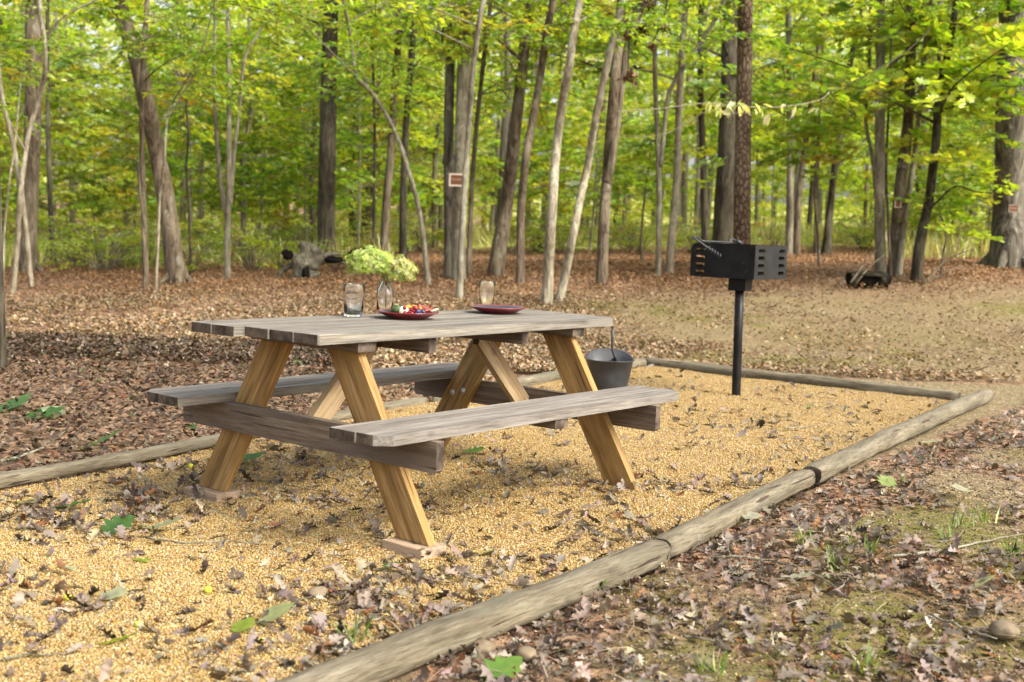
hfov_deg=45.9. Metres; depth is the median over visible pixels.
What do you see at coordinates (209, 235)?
shrub
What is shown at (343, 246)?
shrub
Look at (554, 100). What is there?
sky
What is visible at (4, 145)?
tree
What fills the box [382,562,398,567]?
fallen leaf
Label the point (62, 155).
sapling
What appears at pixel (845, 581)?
twig
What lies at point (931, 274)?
dead branch
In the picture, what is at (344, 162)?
tree
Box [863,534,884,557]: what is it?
grass tuft
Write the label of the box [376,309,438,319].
plate
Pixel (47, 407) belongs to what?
fallen leaf
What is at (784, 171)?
tree
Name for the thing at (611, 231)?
shrub
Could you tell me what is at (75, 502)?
fallen leaf
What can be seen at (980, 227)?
shrub
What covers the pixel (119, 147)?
tree
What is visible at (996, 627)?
stone
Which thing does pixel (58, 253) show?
shrub
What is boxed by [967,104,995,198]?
sapling
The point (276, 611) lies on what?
fallen leaf
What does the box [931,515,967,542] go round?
grass tuft
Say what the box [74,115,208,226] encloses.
sapling
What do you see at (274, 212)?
sapling
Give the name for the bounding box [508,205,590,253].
shrub
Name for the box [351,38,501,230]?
tree
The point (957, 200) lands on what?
oak sapling
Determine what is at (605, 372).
bucket
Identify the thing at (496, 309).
plate
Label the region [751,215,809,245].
shrub
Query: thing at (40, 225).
shrub
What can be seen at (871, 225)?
shrub
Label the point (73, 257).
shrub
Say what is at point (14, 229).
shrub
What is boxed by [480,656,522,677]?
fallen leaf
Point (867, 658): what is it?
grass tuft
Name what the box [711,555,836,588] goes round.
twig
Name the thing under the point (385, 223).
tree
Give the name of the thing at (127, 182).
sapling
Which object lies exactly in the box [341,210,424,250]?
shrub
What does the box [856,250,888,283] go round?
dead branch
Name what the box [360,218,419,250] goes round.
shrub
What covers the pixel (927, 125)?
tree
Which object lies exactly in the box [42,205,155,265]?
shrub
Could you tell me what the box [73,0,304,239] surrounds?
tree
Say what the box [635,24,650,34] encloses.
withered leaves
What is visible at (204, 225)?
shrub
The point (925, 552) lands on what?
twig
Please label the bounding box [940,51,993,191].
sapling
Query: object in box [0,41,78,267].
sapling
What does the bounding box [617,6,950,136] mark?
long branch
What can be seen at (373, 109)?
sapling
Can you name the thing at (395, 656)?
landscape timber
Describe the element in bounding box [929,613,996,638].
twig
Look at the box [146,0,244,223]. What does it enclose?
tree
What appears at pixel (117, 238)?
shrub
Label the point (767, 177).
sapling
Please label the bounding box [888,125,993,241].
sapling
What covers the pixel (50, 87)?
tree
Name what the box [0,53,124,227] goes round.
sapling
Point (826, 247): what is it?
tree
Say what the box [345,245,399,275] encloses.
flower stem
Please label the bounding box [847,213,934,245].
shrub
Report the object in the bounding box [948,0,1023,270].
oak tree
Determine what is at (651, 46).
withered leaves
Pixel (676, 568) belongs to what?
fallen leaves
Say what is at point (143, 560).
fallen leaf
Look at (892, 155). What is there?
sapling
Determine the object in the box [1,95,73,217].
tree
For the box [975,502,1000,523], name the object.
grass tuft
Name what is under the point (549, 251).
tree
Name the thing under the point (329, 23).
tree
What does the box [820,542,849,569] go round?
grass tuft
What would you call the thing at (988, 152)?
sapling
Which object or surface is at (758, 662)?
soil crumbs
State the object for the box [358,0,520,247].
tree
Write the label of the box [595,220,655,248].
shrub
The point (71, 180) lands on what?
tree
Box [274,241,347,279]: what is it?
uprooted stump
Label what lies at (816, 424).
twig
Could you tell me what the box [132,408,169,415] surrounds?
twig
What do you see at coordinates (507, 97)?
tree
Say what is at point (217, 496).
shim block
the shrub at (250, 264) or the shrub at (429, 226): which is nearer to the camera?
the shrub at (250, 264)
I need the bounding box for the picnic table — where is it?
[147,309,678,545]
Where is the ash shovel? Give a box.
[609,326,616,361]
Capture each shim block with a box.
[184,484,239,502]
[382,536,446,560]
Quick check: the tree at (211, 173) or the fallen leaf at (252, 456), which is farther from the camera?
the tree at (211, 173)
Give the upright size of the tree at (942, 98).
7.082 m
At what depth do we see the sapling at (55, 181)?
31.02 m
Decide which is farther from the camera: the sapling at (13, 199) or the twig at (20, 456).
the sapling at (13, 199)
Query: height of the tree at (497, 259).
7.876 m
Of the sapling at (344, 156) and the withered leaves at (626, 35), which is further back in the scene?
the sapling at (344, 156)
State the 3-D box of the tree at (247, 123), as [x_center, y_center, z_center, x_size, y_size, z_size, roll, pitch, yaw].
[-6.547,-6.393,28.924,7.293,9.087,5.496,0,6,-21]
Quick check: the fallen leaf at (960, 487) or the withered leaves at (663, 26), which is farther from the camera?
the withered leaves at (663, 26)
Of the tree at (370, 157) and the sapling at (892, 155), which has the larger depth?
the tree at (370, 157)
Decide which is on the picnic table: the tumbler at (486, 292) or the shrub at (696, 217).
the tumbler at (486, 292)
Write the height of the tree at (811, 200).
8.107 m
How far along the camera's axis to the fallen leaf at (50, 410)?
6.86 m
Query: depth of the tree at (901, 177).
17.40 m
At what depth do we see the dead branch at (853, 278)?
16.74 m
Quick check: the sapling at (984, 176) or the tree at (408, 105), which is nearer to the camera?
the tree at (408, 105)
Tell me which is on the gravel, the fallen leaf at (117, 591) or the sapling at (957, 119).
the fallen leaf at (117, 591)
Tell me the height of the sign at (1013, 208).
0.113 m
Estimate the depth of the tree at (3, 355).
8.67 m
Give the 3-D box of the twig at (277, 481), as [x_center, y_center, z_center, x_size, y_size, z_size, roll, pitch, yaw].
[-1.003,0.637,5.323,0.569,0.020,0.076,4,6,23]
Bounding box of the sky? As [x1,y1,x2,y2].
[0,0,992,211]
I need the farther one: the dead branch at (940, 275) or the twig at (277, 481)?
the dead branch at (940, 275)
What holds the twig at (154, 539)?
on the gravel
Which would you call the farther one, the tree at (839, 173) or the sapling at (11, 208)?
the tree at (839, 173)
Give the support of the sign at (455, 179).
attached to the tree at (449, 63)
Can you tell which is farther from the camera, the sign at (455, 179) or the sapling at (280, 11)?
the sign at (455, 179)
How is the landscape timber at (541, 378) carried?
on the ground at (1012, 392)
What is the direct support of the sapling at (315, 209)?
on the ground at (1012, 392)
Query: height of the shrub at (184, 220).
1.232 m
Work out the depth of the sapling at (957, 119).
26.74 m
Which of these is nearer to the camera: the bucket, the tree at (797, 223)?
the bucket
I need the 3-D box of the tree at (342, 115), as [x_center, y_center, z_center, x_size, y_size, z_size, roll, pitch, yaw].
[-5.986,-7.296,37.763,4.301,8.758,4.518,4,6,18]
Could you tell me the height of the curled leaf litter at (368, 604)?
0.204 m
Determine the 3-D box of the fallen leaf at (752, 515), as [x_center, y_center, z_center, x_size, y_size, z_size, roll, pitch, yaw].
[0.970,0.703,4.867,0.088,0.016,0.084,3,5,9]
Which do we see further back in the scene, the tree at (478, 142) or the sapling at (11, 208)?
the tree at (478, 142)
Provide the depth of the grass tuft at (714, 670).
3.27 m
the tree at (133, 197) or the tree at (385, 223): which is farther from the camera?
the tree at (133, 197)
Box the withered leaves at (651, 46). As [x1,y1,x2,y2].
[646,41,656,52]
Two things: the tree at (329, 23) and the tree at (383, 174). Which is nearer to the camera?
the tree at (329, 23)
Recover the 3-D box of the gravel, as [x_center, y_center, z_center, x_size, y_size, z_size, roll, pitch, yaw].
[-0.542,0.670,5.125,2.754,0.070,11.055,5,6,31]
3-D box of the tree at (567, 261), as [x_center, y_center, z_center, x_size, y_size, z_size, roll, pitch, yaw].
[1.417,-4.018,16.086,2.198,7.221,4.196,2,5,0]
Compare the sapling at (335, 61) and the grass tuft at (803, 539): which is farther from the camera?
the sapling at (335, 61)
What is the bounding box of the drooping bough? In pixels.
[628,0,667,67]
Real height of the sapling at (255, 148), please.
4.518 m
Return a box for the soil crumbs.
[388,404,1023,681]
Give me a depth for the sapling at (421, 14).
15.60 m
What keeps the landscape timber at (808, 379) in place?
on the gravel
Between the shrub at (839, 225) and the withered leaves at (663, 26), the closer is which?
the withered leaves at (663, 26)
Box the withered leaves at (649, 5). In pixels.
[639,0,654,10]
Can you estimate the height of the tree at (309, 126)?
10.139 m
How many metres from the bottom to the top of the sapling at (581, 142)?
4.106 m
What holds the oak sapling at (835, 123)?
on the ground at (1012, 392)
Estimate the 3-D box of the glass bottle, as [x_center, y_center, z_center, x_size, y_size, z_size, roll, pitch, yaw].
[-0.573,-0.211,5.461,0.080,0.171,0.075,2,5,0]
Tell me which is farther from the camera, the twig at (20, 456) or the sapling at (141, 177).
the sapling at (141, 177)
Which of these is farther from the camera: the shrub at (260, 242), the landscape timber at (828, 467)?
the shrub at (260, 242)
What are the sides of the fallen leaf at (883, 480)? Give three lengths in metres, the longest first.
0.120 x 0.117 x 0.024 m
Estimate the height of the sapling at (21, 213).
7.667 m
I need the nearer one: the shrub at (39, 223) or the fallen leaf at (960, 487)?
the fallen leaf at (960, 487)
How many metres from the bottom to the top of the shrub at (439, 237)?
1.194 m
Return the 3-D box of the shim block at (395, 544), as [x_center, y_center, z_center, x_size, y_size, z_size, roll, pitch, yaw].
[-0.355,0.750,4.385,0.210,0.042,0.125,7,7,42]
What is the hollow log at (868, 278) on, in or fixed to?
on the ground at (1012, 392)
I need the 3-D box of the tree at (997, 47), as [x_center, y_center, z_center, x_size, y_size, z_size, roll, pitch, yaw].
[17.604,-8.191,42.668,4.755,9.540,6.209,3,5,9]
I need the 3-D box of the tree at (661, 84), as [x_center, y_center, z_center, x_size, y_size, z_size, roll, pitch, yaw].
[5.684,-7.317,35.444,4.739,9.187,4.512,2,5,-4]
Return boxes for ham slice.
[424,305,433,312]
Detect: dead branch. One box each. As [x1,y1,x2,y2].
[850,250,875,282]
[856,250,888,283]
[920,266,958,285]
[922,248,973,284]
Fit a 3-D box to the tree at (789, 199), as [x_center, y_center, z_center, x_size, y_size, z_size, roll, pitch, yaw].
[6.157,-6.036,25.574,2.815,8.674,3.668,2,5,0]
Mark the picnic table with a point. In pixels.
(392, 451)
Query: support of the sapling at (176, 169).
on the ground at (1012, 392)
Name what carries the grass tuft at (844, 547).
on the ground at (1012, 392)
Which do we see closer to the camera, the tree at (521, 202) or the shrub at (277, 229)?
the tree at (521, 202)
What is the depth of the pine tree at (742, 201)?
18.50 m
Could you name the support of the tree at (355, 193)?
on the ground at (1012, 392)
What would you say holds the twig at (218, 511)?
on the gravel
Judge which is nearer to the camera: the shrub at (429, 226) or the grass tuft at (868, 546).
the grass tuft at (868, 546)
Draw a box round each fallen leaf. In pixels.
[0,393,30,411]
[24,406,65,418]
[41,406,64,417]
[54,499,90,506]
[71,430,119,450]
[97,586,126,599]
[98,632,137,643]
[100,515,133,533]
[133,558,153,562]
[145,518,180,527]
[230,617,254,632]
[243,451,263,460]
[257,602,295,625]
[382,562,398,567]
[464,446,483,452]
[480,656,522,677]
[742,511,762,518]
[781,572,814,577]
[877,475,896,486]
[922,439,940,442]
[950,484,971,491]
[967,575,994,590]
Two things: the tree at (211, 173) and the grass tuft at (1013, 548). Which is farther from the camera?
the tree at (211, 173)
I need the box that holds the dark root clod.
[345,247,364,262]
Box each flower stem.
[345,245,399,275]
[381,254,418,282]
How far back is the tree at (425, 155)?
37.24 m
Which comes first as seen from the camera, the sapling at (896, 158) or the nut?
the nut
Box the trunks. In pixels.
[15,0,998,234]
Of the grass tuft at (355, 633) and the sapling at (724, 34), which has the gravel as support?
the grass tuft at (355, 633)
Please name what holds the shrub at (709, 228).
on the ground at (1012, 392)
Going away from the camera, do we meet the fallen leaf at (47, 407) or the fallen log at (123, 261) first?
the fallen leaf at (47, 407)
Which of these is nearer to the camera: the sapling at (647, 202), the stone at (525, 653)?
the stone at (525, 653)
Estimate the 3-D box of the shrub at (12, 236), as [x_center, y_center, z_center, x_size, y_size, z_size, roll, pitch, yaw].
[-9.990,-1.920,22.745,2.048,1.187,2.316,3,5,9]
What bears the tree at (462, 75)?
on the ground at (1012, 392)
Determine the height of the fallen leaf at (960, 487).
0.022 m
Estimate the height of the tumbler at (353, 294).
0.142 m
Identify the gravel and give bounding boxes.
[0,365,944,681]
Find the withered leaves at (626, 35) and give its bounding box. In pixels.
[623,27,645,44]
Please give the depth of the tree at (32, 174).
19.98 m
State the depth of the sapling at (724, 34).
18.22 m
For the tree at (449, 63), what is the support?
on the ground at (1012, 392)
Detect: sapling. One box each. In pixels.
[0,0,130,201]
[0,0,179,293]
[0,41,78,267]
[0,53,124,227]
[0,58,47,210]
[0,80,98,217]
[0,101,47,223]
[0,141,47,228]
[42,78,146,232]
[52,0,242,290]
[53,98,179,233]
[55,0,263,274]
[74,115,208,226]
[95,109,174,226]
[103,81,209,212]
[112,0,312,294]
[118,55,263,228]
[145,56,259,206]
[171,0,347,279]
[182,44,341,249]
[192,81,291,230]
[203,123,306,224]
[236,54,384,240]
[246,74,369,219]
[254,4,443,245]
[266,0,441,247]
[268,0,445,286]
[281,146,364,226]
[287,0,568,300]
[362,56,457,227]
[452,0,578,277]
[485,109,599,235]
[495,28,690,255]
[543,121,654,237]
[571,79,728,261]
[574,129,682,230]
[588,0,775,277]
[714,37,899,264]
[751,0,912,252]
[751,71,828,233]
[783,0,928,187]
[793,0,996,278]
[820,1,976,194]
[845,22,989,198]
[859,18,984,190]
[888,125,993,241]
[888,168,1019,276]
[909,70,996,223]
[914,50,996,249]
[927,6,997,192]
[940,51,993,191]
[963,103,995,208]
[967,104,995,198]
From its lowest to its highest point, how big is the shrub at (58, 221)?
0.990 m
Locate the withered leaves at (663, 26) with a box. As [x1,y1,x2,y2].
[659,24,670,31]
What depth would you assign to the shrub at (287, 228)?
24.85 m
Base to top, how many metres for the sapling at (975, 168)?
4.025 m
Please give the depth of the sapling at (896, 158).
31.22 m
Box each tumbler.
[343,283,364,316]
[479,281,495,304]
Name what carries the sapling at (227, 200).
on the ground at (1012, 392)
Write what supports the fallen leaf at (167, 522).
on the gravel
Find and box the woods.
[0,0,998,238]
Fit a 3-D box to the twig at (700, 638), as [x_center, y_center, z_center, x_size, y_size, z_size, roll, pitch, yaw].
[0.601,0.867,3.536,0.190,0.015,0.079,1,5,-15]
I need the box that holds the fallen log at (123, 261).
[84,251,194,269]
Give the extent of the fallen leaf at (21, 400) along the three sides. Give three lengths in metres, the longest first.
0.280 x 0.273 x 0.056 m
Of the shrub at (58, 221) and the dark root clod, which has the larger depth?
the shrub at (58, 221)
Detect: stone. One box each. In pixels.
[307,586,327,598]
[471,639,495,656]
[515,646,537,661]
[989,619,1019,639]
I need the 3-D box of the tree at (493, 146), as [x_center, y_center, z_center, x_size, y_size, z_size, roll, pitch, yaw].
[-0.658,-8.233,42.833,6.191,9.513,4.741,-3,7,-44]
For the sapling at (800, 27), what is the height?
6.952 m
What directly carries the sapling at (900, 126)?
on the ground at (1012, 392)
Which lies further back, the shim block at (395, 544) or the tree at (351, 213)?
the tree at (351, 213)
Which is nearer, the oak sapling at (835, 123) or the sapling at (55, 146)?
the oak sapling at (835, 123)
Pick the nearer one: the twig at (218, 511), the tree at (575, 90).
the twig at (218, 511)
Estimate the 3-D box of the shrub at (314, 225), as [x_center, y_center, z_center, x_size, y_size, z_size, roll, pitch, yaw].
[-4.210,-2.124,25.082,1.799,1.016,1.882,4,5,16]
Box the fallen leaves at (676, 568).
[0,310,1023,681]
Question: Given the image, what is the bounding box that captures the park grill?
[690,236,787,395]
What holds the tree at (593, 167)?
on the ground at (1012, 392)
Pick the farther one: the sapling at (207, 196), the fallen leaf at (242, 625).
the sapling at (207, 196)
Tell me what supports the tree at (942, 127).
on the ground at (1012, 392)
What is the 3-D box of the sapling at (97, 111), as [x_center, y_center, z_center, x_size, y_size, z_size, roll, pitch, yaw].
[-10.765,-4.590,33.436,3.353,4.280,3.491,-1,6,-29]
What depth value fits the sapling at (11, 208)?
27.45 m
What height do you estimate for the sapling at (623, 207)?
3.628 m
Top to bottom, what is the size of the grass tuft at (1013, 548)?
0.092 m
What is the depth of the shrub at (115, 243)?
23.06 m
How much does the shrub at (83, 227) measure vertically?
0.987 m
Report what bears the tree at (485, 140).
on the ground at (1012, 392)
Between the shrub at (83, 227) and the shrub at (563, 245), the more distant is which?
the shrub at (83, 227)
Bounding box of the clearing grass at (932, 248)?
[4,219,990,268]
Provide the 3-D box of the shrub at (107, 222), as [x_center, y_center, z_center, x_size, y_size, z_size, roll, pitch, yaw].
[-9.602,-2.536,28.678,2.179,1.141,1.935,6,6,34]
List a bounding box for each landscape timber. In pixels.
[0,396,428,488]
[274,539,670,681]
[423,358,646,401]
[645,357,960,400]
[652,469,814,557]
[803,389,992,484]
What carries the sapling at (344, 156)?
on the ground at (1012, 392)
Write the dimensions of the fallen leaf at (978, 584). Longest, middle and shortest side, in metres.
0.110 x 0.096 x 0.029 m
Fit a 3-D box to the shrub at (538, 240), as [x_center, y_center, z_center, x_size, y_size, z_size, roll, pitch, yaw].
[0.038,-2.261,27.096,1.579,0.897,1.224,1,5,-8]
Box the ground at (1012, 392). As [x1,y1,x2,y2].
[0,186,1023,681]
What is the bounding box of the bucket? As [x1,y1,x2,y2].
[586,348,633,389]
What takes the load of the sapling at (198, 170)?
on the ground at (1012, 392)
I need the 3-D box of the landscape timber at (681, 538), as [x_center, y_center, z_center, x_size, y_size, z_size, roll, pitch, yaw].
[0.956,0.698,5.019,0.110,0.090,1.536,6,7,33]
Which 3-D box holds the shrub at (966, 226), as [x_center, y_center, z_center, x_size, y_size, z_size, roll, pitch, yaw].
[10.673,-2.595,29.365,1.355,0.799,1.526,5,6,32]
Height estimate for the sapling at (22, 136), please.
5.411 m
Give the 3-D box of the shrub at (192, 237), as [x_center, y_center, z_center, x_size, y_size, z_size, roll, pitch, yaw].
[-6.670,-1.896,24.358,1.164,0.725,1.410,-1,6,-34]
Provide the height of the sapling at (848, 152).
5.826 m
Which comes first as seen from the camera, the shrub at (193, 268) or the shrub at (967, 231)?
the shrub at (193, 268)
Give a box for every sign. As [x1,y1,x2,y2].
[449,173,462,186]
[894,200,900,207]
[1008,204,1018,211]
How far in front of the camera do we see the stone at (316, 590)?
3.82 m
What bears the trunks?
on the ground at (1012, 392)
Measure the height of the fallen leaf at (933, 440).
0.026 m
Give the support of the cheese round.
on the plate at (405, 316)
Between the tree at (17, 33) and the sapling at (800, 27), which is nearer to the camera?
the sapling at (800, 27)
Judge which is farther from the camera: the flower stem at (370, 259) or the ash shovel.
the ash shovel
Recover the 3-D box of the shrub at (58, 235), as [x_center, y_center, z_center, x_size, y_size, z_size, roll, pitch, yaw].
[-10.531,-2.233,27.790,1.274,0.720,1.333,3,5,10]
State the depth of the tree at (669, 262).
18.89 m
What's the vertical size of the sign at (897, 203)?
0.123 m
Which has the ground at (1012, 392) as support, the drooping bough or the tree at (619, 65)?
the tree at (619, 65)
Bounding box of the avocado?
[391,305,400,312]
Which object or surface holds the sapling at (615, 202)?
on the ground at (1012, 392)
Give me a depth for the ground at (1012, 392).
7.29 m
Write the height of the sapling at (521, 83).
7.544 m
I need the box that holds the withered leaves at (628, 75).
[616,65,641,87]
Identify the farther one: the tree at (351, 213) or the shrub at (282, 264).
the tree at (351, 213)
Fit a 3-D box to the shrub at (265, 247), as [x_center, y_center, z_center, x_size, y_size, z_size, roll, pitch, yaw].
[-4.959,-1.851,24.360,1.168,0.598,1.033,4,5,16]
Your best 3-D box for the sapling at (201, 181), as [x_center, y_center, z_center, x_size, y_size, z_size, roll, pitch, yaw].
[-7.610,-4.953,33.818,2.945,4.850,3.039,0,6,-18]
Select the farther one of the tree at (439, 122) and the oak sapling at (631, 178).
the tree at (439, 122)
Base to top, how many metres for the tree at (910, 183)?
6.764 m
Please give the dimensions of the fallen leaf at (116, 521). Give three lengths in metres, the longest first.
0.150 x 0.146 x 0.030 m
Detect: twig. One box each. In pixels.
[0,431,64,461]
[1,652,62,661]
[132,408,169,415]
[145,536,259,543]
[202,504,236,518]
[235,479,326,492]
[683,632,741,641]
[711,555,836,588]
[785,421,853,428]
[835,571,862,591]
[890,533,1023,556]
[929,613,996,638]
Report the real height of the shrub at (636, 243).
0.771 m
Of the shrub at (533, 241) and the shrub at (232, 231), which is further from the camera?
the shrub at (533, 241)
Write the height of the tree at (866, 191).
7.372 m
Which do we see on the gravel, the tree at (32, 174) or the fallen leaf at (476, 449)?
the fallen leaf at (476, 449)
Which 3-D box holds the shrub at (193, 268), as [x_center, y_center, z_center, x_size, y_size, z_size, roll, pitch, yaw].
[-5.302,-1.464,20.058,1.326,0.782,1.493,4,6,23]
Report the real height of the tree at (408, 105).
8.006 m
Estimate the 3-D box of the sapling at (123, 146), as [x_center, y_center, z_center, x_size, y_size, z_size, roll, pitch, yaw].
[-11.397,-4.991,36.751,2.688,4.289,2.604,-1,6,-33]
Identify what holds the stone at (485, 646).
on the ground at (1012, 392)
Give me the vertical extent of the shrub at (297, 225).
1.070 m
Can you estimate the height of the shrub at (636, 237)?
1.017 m
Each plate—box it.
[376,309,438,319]
[470,304,525,313]
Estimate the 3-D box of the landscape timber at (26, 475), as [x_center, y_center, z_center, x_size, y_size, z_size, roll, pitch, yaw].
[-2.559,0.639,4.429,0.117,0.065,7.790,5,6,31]
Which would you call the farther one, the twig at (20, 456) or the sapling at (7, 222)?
the sapling at (7, 222)
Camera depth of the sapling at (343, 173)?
25.16 m
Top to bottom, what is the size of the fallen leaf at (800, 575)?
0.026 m
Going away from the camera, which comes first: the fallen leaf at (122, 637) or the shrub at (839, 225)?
the fallen leaf at (122, 637)
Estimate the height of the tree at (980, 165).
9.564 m
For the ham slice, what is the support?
on the plate at (405, 316)
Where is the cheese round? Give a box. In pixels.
[399,306,407,312]
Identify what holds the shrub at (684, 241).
on the ground at (1012, 392)
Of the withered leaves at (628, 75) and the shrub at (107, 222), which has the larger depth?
the shrub at (107, 222)
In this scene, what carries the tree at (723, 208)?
on the ground at (1012, 392)
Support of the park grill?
on the gravel
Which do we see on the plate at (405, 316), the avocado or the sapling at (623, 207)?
the avocado
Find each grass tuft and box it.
[332,606,373,642]
[692,640,727,679]
[794,523,813,544]
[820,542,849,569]
[825,639,882,675]
[826,528,859,551]
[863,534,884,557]
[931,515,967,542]
[952,505,975,527]
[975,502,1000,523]
[1002,535,1023,558]
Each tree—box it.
[0,0,85,232]
[0,0,106,274]
[0,0,129,264]
[0,33,45,180]
[0,170,7,369]
[1,0,137,230]
[1,3,109,167]
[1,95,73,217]
[2,0,79,169]
[51,41,155,228]
[63,80,164,235]
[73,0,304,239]
[83,0,194,286]
[138,1,366,245]
[145,1,285,233]
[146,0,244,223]
[206,0,390,251]
[218,0,421,239]
[237,1,443,238]
[244,0,381,216]
[262,2,376,183]
[292,0,489,243]
[303,5,432,236]
[306,1,454,239]
[307,0,501,258]
[325,0,458,251]
[339,0,514,280]
[340,12,477,193]
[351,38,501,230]
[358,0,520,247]
[377,2,601,225]
[377,32,480,223]
[394,24,500,229]
[406,0,668,285]
[406,41,517,218]
[409,0,595,278]
[429,0,564,282]
[454,8,583,230]
[488,2,677,236]
[496,35,600,189]
[503,0,739,285]
[522,0,737,273]
[533,0,681,305]
[555,0,695,302]
[557,8,691,226]
[605,5,779,250]
[627,0,784,233]
[652,0,831,255]
[654,0,902,234]
[666,0,824,182]
[674,1,814,176]
[691,1,853,255]
[733,0,752,243]
[751,17,898,235]
[752,0,849,254]
[753,0,916,254]
[755,49,865,217]
[773,0,993,276]
[784,0,1023,283]
[807,0,996,271]
[821,54,942,230]
[823,0,995,237]
[827,0,1014,275]
[887,45,974,219]
[924,47,993,224]
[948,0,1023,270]
[954,1,998,201]
[955,67,995,227]
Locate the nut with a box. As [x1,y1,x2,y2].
[203,586,211,592]
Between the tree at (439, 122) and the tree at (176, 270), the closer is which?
the tree at (176, 270)
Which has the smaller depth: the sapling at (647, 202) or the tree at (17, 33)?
the tree at (17, 33)
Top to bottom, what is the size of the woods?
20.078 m
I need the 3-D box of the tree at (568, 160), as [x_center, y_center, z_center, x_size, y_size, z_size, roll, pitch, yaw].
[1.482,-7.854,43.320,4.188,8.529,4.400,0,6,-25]
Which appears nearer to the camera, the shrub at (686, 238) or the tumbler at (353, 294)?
the tumbler at (353, 294)
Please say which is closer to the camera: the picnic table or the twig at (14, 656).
the twig at (14, 656)
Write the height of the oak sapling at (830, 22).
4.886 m
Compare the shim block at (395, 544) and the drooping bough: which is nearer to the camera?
the shim block at (395, 544)
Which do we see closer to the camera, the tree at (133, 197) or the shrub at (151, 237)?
the shrub at (151, 237)
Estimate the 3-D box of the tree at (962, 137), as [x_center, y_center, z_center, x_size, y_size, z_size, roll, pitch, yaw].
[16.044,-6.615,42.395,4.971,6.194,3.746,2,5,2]
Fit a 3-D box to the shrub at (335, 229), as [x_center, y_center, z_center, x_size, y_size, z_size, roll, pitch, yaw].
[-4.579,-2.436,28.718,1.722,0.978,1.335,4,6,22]
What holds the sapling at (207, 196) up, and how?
on the ground at (1012, 392)
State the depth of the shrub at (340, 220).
25.95 m
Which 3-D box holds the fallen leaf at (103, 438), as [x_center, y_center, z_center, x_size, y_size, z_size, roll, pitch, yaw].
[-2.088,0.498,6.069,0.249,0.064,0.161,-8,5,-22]
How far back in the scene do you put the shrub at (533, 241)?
29.27 m
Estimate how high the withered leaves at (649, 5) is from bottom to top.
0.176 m
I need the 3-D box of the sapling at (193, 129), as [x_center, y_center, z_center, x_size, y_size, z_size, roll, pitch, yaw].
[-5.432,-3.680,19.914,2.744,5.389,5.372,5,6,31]
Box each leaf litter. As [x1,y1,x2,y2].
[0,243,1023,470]
[0,364,1023,681]
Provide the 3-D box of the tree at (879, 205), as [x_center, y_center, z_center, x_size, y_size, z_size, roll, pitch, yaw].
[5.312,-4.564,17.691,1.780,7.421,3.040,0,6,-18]
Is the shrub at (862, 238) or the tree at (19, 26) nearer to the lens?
the shrub at (862, 238)
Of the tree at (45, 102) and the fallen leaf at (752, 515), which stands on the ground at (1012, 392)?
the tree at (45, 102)
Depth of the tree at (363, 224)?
37.43 m
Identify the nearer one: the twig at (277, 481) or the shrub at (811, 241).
the twig at (277, 481)
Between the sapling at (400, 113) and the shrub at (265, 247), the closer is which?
the shrub at (265, 247)
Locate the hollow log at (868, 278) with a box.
[845,270,890,287]
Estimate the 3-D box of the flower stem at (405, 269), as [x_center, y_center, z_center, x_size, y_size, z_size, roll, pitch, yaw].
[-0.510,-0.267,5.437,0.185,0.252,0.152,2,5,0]
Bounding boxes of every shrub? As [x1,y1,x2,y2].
[2,218,40,260]
[2,220,58,239]
[2,225,56,243]
[38,217,87,243]
[38,228,117,268]
[38,230,71,259]
[39,214,162,272]
[39,216,88,240]
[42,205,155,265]
[42,229,75,250]
[47,218,107,237]
[53,240,105,265]
[69,212,149,246]
[81,226,156,266]
[102,210,210,267]
[103,221,206,267]
[108,211,218,258]
[153,216,231,249]
[154,232,234,272]
[156,231,199,257]
[182,226,245,256]
[191,205,308,270]
[204,223,288,259]
[239,229,288,250]
[240,239,287,258]
[244,234,298,268]
[253,206,350,241]
[257,213,316,240]
[261,219,342,250]
[275,216,359,251]
[278,210,370,251]
[291,225,352,242]
[296,238,364,272]
[336,235,356,250]
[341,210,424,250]
[360,207,443,255]
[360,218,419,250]
[378,208,465,251]
[481,223,544,256]
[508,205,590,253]
[509,216,568,251]
[537,231,589,254]
[581,225,642,252]
[593,218,662,251]
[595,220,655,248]
[609,222,665,252]
[666,229,710,252]
[677,213,712,240]
[677,219,764,244]
[677,230,712,249]
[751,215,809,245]
[793,230,836,252]
[824,209,885,250]
[847,205,955,248]
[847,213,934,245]
[927,221,979,246]
[943,227,990,249]
[956,215,991,247]
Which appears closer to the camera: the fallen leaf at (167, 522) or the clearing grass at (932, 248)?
the fallen leaf at (167, 522)
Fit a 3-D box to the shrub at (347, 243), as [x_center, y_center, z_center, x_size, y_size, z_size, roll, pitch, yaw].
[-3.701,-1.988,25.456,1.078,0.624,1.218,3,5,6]
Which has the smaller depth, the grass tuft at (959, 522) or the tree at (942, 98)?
the grass tuft at (959, 522)
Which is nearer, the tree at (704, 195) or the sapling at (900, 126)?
the tree at (704, 195)
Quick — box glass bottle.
[376,276,393,312]
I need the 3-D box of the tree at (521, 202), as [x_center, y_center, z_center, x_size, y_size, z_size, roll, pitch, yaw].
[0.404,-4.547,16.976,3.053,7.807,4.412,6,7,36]
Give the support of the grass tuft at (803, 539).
on the ground at (1012, 392)

